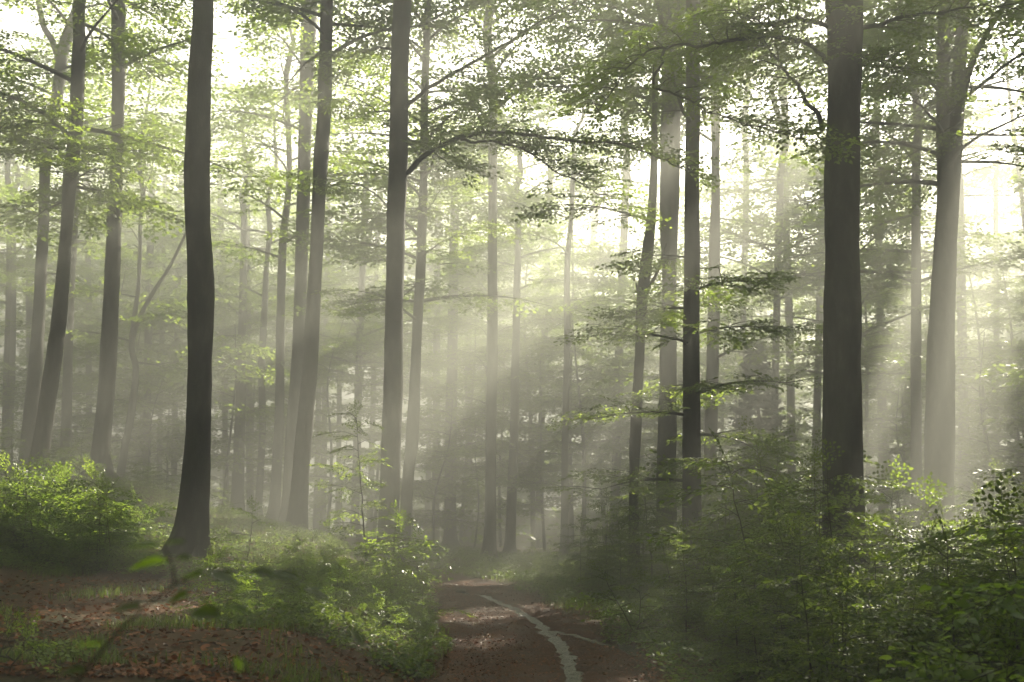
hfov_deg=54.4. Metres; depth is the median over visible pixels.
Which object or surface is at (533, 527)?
young beech tree
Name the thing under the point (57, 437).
young beech tree
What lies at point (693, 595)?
beech sapling
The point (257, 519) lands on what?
beech sapling
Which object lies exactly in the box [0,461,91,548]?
beech sapling
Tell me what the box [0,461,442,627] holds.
ground cover
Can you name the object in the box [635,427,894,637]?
beech sapling
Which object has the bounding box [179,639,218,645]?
fallen twig
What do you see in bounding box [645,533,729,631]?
beech sapling
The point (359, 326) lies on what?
beech tree
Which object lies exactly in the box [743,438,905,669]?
beech sapling
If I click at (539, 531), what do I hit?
beech tree
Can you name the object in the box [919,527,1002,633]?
beech sapling
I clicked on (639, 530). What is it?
beech sapling
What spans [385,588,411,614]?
beech sapling
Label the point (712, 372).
beech tree
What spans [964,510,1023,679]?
beech sapling
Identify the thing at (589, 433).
young beech tree
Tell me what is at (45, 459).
beech sapling
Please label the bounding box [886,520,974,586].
beech sapling
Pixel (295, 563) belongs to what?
beech sapling
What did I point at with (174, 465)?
beech tree
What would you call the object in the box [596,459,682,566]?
beech sapling
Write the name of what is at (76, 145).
beech tree
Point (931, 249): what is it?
beech tree
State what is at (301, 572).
beech sapling
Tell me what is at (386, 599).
beech sapling
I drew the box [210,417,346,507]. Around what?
young beech tree
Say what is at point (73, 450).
beech sapling
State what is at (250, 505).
beech sapling
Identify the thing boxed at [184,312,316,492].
young beech tree
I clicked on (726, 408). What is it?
young beech tree
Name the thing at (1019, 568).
beech sapling
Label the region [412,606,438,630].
beech sapling
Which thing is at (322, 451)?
young beech tree
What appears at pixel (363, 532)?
beech sapling
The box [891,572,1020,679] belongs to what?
beech sapling
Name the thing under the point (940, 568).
beech sapling
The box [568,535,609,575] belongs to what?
beech sapling
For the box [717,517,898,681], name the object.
beech sapling
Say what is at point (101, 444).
beech tree
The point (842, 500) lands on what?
beech sapling
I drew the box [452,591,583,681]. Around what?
water
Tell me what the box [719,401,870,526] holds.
young beech tree
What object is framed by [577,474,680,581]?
beech sapling
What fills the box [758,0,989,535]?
beech tree
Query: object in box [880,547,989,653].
beech sapling
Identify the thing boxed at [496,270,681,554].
young beech tree
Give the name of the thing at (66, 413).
beech tree
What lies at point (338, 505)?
beech tree
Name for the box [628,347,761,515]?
young beech tree
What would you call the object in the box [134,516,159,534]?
beech sapling
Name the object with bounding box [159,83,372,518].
beech tree
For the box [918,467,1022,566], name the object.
beech sapling
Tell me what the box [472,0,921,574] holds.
beech tree
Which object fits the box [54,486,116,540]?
beech sapling
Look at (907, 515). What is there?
beech sapling
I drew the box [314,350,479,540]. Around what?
young beech tree
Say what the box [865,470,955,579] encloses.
beech sapling
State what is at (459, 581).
dirt path
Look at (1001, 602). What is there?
beech sapling
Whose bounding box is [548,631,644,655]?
water
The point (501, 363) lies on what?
young beech tree
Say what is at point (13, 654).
grass
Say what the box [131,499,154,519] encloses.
beech sapling
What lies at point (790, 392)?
beech tree
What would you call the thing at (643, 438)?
young beech tree
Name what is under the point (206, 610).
beech twig
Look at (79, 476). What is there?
beech sapling
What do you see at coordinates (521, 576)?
ground cover
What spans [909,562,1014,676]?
beech sapling
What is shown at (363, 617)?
beech sapling
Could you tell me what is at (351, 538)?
beech sapling
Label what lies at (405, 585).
beech sapling
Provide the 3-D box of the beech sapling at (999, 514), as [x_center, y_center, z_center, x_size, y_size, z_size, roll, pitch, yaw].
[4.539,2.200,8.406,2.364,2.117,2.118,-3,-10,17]
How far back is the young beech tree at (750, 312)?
50.34 m
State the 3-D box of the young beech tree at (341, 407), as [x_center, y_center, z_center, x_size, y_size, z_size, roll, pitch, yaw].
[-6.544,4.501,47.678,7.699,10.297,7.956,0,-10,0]
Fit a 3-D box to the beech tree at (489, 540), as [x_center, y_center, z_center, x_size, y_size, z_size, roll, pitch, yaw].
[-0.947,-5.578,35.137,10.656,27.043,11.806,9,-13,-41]
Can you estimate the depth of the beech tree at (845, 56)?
14.98 m
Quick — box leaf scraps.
[411,583,670,681]
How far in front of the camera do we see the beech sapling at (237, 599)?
10.70 m
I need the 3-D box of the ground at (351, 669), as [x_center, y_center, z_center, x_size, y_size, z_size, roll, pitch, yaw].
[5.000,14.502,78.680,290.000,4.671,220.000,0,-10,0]
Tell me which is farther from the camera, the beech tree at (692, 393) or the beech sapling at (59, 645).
the beech tree at (692, 393)
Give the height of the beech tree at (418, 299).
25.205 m
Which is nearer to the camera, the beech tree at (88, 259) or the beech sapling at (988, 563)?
the beech sapling at (988, 563)
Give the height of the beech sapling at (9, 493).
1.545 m
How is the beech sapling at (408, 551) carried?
on the ground at (351, 669)
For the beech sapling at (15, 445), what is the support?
on the ground at (351, 669)
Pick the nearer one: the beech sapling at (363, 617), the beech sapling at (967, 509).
the beech sapling at (363, 617)
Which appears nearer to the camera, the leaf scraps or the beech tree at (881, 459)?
the leaf scraps
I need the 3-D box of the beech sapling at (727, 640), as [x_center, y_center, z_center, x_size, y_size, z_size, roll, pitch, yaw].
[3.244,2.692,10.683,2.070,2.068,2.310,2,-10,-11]
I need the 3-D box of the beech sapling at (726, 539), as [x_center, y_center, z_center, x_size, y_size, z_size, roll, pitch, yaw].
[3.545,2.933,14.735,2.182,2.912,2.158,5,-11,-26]
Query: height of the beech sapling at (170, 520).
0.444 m
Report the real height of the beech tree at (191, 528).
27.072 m
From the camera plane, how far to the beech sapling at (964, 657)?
5.28 m
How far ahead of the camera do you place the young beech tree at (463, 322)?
45.73 m
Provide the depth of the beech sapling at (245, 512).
16.68 m
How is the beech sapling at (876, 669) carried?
on the ground at (351, 669)
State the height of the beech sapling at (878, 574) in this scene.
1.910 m
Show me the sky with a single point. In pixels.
(14, 21)
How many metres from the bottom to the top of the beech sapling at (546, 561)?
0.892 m
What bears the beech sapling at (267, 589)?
on the ground at (351, 669)
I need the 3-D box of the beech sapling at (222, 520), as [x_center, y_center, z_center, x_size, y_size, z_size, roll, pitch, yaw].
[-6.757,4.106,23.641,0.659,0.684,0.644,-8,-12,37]
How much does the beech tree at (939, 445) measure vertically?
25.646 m
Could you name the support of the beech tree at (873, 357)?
on the ground at (351, 669)
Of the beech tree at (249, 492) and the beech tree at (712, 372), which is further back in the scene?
the beech tree at (249, 492)
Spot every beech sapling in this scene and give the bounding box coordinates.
[0,422,26,469]
[0,423,11,459]
[0,451,61,551]
[0,452,84,503]
[0,456,59,526]
[0,457,76,553]
[0,459,30,482]
[0,460,22,516]
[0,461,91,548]
[0,461,108,561]
[0,482,60,541]
[0,490,88,563]
[0,602,92,679]
[0,607,58,674]
[1,458,95,534]
[1,461,103,527]
[5,457,70,516]
[6,455,75,509]
[10,424,76,475]
[12,458,145,547]
[23,476,146,563]
[41,443,79,486]
[47,454,110,516]
[51,467,152,563]
[52,419,92,473]
[52,498,102,538]
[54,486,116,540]
[55,506,132,570]
[64,486,132,531]
[68,473,140,561]
[77,482,175,553]
[82,470,126,508]
[107,507,144,547]
[109,464,147,495]
[130,547,171,572]
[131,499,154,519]
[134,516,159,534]
[160,479,179,511]
[160,509,175,526]
[170,537,260,615]
[204,495,292,557]
[210,482,233,513]
[212,500,241,527]
[225,490,277,524]
[231,564,288,609]
[239,503,269,527]
[260,568,338,620]
[275,548,308,572]
[278,532,321,574]
[283,553,331,590]
[283,557,315,592]
[290,571,333,614]
[305,400,417,570]
[310,552,335,580]
[312,549,354,588]
[314,511,348,538]
[317,542,357,578]
[317,556,374,611]
[340,499,456,599]
[343,524,361,555]
[346,566,399,604]
[346,603,395,630]
[354,563,378,584]
[356,580,424,626]
[364,594,384,614]
[365,553,441,601]
[366,591,411,636]
[368,564,422,604]
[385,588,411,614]
[392,572,476,618]
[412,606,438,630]
[534,546,559,574]
[547,513,616,584]
[560,550,584,579]
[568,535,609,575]
[572,487,642,587]
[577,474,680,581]
[593,467,693,594]
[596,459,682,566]
[618,471,749,576]
[620,506,732,607]
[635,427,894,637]
[638,517,719,646]
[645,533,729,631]
[651,464,752,575]
[653,449,782,577]
[658,450,770,565]
[669,535,772,645]
[670,547,796,681]
[683,433,821,588]
[691,441,811,621]
[697,548,832,681]
[698,516,858,680]
[702,415,879,587]
[710,458,785,571]
[711,496,913,681]
[711,528,845,644]
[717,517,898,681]
[723,454,821,571]
[723,510,866,681]
[724,450,935,613]
[726,450,910,640]
[728,481,878,568]
[742,474,860,612]
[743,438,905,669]
[762,556,919,681]
[765,511,928,681]
[788,509,961,678]
[794,540,992,681]
[806,524,952,658]
[811,454,1003,612]
[833,599,925,681]
[840,594,936,680]
[849,517,959,638]
[856,508,1023,681]
[864,464,961,585]
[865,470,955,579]
[865,512,996,650]
[867,526,1023,681]
[869,472,1023,610]
[870,524,1023,681]
[871,500,1023,641]
[876,469,973,554]
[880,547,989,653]
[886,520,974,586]
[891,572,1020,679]
[891,593,1023,681]
[896,509,1019,654]
[905,475,1023,681]
[909,493,1021,581]
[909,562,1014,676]
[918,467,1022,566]
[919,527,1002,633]
[920,493,1023,681]
[943,483,1023,573]
[950,543,1023,647]
[959,435,1023,586]
[961,458,1023,565]
[962,547,1023,580]
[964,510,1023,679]
[967,537,1023,647]
[974,510,1021,572]
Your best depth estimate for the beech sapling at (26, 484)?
16.66 m
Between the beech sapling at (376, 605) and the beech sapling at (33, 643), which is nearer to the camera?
the beech sapling at (33, 643)
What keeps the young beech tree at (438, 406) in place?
on the ground at (351, 669)
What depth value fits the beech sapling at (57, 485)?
17.60 m
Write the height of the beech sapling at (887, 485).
2.978 m
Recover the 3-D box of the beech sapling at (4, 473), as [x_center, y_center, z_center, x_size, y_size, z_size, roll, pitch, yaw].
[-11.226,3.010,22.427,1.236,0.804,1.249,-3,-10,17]
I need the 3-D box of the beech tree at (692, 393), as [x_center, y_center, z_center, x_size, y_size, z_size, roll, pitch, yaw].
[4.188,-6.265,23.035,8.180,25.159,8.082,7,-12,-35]
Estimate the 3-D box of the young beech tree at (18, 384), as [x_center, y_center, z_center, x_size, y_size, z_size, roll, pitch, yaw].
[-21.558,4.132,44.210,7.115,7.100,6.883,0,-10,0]
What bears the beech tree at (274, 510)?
on the ground at (351, 669)
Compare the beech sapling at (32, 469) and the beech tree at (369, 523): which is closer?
the beech sapling at (32, 469)
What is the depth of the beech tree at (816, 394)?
43.76 m
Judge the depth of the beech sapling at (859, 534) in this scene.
11.00 m
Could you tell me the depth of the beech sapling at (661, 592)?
19.03 m
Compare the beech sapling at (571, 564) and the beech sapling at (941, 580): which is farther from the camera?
the beech sapling at (571, 564)
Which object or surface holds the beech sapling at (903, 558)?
on the ground at (351, 669)
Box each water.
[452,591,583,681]
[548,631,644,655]
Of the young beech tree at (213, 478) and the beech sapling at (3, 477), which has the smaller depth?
the beech sapling at (3, 477)
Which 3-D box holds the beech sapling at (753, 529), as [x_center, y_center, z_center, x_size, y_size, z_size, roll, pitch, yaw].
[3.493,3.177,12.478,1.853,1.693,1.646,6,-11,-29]
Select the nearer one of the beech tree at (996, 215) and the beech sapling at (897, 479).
the beech sapling at (897, 479)
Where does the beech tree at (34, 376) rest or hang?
on the ground at (351, 669)
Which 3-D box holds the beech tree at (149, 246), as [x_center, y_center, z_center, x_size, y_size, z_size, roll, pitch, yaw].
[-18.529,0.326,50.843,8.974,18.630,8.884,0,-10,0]
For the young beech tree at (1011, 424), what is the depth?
30.12 m
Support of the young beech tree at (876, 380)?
on the ground at (351, 669)
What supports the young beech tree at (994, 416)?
on the ground at (351, 669)
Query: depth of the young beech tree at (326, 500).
51.56 m
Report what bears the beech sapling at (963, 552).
on the ground at (351, 669)
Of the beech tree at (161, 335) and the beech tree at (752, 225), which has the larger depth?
the beech tree at (161, 335)
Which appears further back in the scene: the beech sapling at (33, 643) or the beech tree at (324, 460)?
the beech tree at (324, 460)
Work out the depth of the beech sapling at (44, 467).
17.39 m
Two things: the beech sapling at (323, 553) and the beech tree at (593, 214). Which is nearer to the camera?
the beech sapling at (323, 553)
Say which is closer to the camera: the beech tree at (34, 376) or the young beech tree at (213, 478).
the beech tree at (34, 376)
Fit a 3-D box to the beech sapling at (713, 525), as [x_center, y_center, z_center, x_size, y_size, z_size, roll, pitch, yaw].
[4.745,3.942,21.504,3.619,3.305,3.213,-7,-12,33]
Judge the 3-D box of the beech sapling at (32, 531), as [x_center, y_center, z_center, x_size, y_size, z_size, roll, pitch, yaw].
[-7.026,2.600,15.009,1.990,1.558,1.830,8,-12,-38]
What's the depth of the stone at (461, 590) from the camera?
21.33 m
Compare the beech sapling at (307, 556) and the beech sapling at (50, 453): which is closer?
the beech sapling at (307, 556)
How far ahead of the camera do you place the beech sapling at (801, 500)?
21.77 m
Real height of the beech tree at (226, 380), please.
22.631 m
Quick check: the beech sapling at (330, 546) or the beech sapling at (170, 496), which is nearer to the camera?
the beech sapling at (330, 546)
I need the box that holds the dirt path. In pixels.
[413,570,646,681]
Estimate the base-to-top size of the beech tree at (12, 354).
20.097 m
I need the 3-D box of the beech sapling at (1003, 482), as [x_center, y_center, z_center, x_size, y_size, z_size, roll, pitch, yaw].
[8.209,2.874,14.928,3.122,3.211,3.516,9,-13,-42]
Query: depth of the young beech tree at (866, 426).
37.89 m
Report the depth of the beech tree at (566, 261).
38.66 m
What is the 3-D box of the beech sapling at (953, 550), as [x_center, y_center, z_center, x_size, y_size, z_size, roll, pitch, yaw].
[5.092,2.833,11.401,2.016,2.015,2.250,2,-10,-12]
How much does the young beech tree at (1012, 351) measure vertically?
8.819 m
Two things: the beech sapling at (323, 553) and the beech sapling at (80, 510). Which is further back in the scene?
the beech sapling at (80, 510)
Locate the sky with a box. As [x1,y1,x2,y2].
[0,0,1023,529]
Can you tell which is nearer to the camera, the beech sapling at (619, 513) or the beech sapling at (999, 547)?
the beech sapling at (999, 547)
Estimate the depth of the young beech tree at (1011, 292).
46.73 m
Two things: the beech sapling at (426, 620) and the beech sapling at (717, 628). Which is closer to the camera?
the beech sapling at (717, 628)
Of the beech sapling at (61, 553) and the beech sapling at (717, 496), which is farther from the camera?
the beech sapling at (717, 496)
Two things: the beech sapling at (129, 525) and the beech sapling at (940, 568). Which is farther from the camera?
the beech sapling at (129, 525)
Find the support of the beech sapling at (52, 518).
on the ground at (351, 669)
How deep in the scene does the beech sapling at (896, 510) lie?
14.49 m
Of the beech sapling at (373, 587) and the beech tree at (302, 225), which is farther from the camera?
the beech tree at (302, 225)
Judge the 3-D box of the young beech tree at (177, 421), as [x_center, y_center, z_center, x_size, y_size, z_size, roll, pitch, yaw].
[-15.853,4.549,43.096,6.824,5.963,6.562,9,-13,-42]
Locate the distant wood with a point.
(980, 176)
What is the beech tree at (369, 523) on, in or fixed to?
on the ground at (351, 669)
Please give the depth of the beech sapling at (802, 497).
14.20 m
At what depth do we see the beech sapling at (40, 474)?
18.77 m
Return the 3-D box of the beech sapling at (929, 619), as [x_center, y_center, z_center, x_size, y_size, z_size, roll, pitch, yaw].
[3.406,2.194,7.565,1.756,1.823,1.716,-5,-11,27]
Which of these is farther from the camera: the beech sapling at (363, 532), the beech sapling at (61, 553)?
the beech sapling at (363, 532)
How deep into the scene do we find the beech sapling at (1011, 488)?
24.06 m
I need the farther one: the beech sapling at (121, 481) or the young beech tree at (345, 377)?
the young beech tree at (345, 377)
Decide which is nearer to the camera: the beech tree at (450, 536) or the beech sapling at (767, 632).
the beech sapling at (767, 632)
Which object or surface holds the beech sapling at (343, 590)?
on the ground at (351, 669)
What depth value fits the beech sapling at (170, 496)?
24.66 m
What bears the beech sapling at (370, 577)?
on the ground at (351, 669)
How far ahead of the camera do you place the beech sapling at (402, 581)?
16.52 m
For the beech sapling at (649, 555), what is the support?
on the ground at (351, 669)
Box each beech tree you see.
[0,0,189,463]
[0,0,312,482]
[0,1,184,474]
[0,68,229,477]
[0,82,103,466]
[0,114,103,460]
[0,163,98,404]
[0,163,145,458]
[0,354,96,463]
[0,378,135,465]
[1,260,216,460]
[54,314,187,480]
[66,0,232,482]
[72,377,227,490]
[74,172,234,487]
[84,174,230,488]
[99,172,238,493]
[114,371,245,491]
[129,186,269,463]
[131,78,348,515]
[142,169,316,508]
[145,330,317,509]
[156,0,531,531]
[157,0,214,557]
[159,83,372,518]
[166,1,409,522]
[167,157,326,513]
[174,0,416,526]
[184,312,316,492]
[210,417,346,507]
[219,271,365,482]
[220,140,483,537]
[230,316,424,531]
[252,161,378,531]
[273,0,575,561]
[274,173,411,534]
[281,417,403,535]
[304,0,660,561]
[304,0,723,580]
[310,329,445,538]
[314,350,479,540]
[320,165,432,538]
[335,105,558,547]
[341,405,525,542]
[371,161,507,543]
[379,172,527,542]
[402,188,561,477]
[403,291,534,545]
[413,421,573,547]
[422,335,561,546]
[425,89,639,552]
[444,219,598,548]
[453,346,609,550]
[466,89,659,558]
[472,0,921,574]
[474,140,609,547]
[478,171,657,552]
[489,0,824,594]
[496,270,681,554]
[500,0,708,552]
[504,174,647,539]
[509,0,771,583]
[523,242,657,544]
[543,0,1023,615]
[547,234,724,554]
[550,337,680,508]
[579,326,727,526]
[590,0,880,521]
[592,287,734,498]
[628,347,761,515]
[630,4,957,478]
[634,0,824,518]
[676,291,786,500]
[677,294,819,500]
[679,0,906,502]
[700,143,933,510]
[700,228,812,474]
[702,88,1023,393]
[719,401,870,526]
[732,0,1023,556]
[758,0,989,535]
[766,0,1023,565]
[770,361,901,521]
[779,248,975,545]
[807,279,956,541]
[810,382,1020,519]
[813,0,1023,554]
[862,326,1000,548]
[863,170,987,534]
[863,264,1010,484]
[871,332,1023,561]
[897,225,1023,502]
[905,333,1023,543]
[924,158,1023,508]
[954,239,1023,491]
[955,337,1023,512]
[956,363,1023,542]
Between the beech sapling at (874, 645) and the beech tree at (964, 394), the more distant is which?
the beech tree at (964, 394)
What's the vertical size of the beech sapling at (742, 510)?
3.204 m
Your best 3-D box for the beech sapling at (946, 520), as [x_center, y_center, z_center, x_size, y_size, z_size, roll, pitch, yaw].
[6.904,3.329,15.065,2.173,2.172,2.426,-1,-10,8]
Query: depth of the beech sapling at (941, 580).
7.97 m
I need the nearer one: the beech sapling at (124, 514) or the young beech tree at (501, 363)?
the beech sapling at (124, 514)
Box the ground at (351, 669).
[0,467,1023,681]
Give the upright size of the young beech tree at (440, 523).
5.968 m
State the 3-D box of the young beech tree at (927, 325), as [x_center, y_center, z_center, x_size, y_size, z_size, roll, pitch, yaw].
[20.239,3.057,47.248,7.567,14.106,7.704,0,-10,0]
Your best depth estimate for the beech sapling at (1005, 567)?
11.40 m
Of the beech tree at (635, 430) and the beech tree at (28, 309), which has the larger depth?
the beech tree at (28, 309)
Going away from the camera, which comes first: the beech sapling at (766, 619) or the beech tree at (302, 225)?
the beech sapling at (766, 619)
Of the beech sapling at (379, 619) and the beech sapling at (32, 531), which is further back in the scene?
the beech sapling at (32, 531)
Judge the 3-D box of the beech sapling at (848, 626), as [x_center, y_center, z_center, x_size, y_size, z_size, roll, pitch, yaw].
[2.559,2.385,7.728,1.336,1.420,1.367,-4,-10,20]
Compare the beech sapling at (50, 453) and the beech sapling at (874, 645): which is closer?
the beech sapling at (874, 645)
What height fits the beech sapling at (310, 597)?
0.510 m
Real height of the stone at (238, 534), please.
0.194 m
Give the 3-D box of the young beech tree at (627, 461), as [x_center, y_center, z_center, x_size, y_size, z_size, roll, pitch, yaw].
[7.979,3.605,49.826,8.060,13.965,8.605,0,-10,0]
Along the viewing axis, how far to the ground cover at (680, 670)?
11.50 m
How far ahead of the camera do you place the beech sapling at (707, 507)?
22.49 m
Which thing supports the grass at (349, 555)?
on the ground at (351, 669)
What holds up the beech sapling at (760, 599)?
on the ground at (351, 669)
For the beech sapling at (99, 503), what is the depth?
18.16 m
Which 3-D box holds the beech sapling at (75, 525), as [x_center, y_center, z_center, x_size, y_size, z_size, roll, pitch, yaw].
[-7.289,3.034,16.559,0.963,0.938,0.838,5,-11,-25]
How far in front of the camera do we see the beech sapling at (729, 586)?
11.11 m
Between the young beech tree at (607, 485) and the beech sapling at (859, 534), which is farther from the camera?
the young beech tree at (607, 485)
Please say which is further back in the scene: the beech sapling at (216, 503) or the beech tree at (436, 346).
the beech tree at (436, 346)
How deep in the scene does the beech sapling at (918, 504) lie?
27.01 m
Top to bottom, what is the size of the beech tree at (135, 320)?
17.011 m
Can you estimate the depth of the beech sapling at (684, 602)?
12.99 m
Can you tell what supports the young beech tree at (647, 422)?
on the ground at (351, 669)
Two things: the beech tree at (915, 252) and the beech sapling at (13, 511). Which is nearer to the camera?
the beech sapling at (13, 511)
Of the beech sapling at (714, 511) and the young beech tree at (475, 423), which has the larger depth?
the young beech tree at (475, 423)
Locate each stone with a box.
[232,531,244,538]
[456,588,465,591]
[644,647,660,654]
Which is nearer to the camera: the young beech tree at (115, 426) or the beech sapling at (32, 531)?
the beech sapling at (32, 531)
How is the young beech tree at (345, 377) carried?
on the ground at (351, 669)
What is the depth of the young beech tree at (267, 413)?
39.41 m
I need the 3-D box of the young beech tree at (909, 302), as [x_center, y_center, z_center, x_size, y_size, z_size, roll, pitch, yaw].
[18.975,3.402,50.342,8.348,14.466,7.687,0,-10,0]
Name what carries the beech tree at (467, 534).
on the ground at (351, 669)
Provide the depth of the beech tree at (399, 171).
24.96 m
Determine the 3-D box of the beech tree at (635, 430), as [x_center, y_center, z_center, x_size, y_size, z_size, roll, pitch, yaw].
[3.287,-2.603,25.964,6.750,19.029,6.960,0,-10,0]
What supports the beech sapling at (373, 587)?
on the ground at (351, 669)
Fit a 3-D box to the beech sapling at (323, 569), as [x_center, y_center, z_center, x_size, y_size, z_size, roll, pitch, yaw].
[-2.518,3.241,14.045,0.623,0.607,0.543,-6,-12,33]
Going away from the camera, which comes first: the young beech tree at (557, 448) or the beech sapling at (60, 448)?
the beech sapling at (60, 448)
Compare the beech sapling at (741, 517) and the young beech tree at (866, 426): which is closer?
the beech sapling at (741, 517)
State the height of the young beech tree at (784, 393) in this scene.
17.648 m
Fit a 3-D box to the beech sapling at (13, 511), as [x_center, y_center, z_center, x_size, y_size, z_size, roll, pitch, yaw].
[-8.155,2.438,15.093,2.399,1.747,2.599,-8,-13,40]
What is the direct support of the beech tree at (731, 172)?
on the ground at (351, 669)
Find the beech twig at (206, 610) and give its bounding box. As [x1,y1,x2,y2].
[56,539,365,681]
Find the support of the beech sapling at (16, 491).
on the ground at (351, 669)
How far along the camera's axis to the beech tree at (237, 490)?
45.74 m
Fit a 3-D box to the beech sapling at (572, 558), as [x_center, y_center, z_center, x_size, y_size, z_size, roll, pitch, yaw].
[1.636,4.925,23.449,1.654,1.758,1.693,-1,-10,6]
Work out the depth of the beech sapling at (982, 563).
10.36 m
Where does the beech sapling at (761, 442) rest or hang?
on the ground at (351, 669)
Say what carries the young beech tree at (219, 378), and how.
on the ground at (351, 669)
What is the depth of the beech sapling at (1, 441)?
30.15 m
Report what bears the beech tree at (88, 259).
on the ground at (351, 669)
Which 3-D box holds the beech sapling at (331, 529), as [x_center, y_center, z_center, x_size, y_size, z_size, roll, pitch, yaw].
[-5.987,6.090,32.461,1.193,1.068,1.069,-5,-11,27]
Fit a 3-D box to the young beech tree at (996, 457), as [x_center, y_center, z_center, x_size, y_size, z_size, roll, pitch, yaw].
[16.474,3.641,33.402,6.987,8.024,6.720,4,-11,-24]
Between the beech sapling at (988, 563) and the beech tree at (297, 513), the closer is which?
the beech sapling at (988, 563)
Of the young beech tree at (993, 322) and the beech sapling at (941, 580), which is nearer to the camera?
the beech sapling at (941, 580)
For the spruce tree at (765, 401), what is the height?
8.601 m
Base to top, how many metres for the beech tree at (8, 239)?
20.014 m
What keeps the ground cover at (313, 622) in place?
on the ground at (351, 669)
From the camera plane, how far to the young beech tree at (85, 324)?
42.65 m
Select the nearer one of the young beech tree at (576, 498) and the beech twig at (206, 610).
the beech twig at (206, 610)
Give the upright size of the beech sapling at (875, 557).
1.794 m
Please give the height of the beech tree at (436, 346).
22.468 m
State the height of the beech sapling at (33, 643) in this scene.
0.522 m
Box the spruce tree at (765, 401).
[716,335,814,541]
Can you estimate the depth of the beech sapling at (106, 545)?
14.35 m
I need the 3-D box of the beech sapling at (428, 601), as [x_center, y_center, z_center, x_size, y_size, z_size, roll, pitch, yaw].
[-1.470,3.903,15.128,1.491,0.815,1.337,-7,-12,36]
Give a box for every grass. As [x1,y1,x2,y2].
[0,550,454,681]
[210,502,655,620]
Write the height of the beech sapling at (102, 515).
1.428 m
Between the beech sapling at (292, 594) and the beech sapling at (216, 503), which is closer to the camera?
the beech sapling at (292, 594)
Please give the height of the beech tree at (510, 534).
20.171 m
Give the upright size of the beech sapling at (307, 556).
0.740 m
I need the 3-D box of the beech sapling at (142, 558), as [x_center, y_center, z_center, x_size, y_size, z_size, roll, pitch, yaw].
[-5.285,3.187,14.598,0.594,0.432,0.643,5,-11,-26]
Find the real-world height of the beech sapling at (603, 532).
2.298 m
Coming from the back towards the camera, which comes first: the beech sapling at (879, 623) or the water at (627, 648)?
the water at (627, 648)
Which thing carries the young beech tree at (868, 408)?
on the ground at (351, 669)
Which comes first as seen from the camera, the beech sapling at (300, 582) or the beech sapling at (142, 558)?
the beech sapling at (300, 582)
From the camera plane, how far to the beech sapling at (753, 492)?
24.64 m
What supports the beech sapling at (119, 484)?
on the ground at (351, 669)
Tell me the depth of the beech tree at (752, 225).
38.82 m
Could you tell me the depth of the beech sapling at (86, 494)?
16.26 m
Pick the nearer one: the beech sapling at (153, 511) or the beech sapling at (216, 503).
the beech sapling at (153, 511)
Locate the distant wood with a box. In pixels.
[0,0,1023,555]
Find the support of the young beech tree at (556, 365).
on the ground at (351, 669)
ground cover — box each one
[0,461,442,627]
[207,552,456,679]
[387,540,680,608]
[598,570,1017,681]
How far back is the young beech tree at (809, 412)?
51.71 m

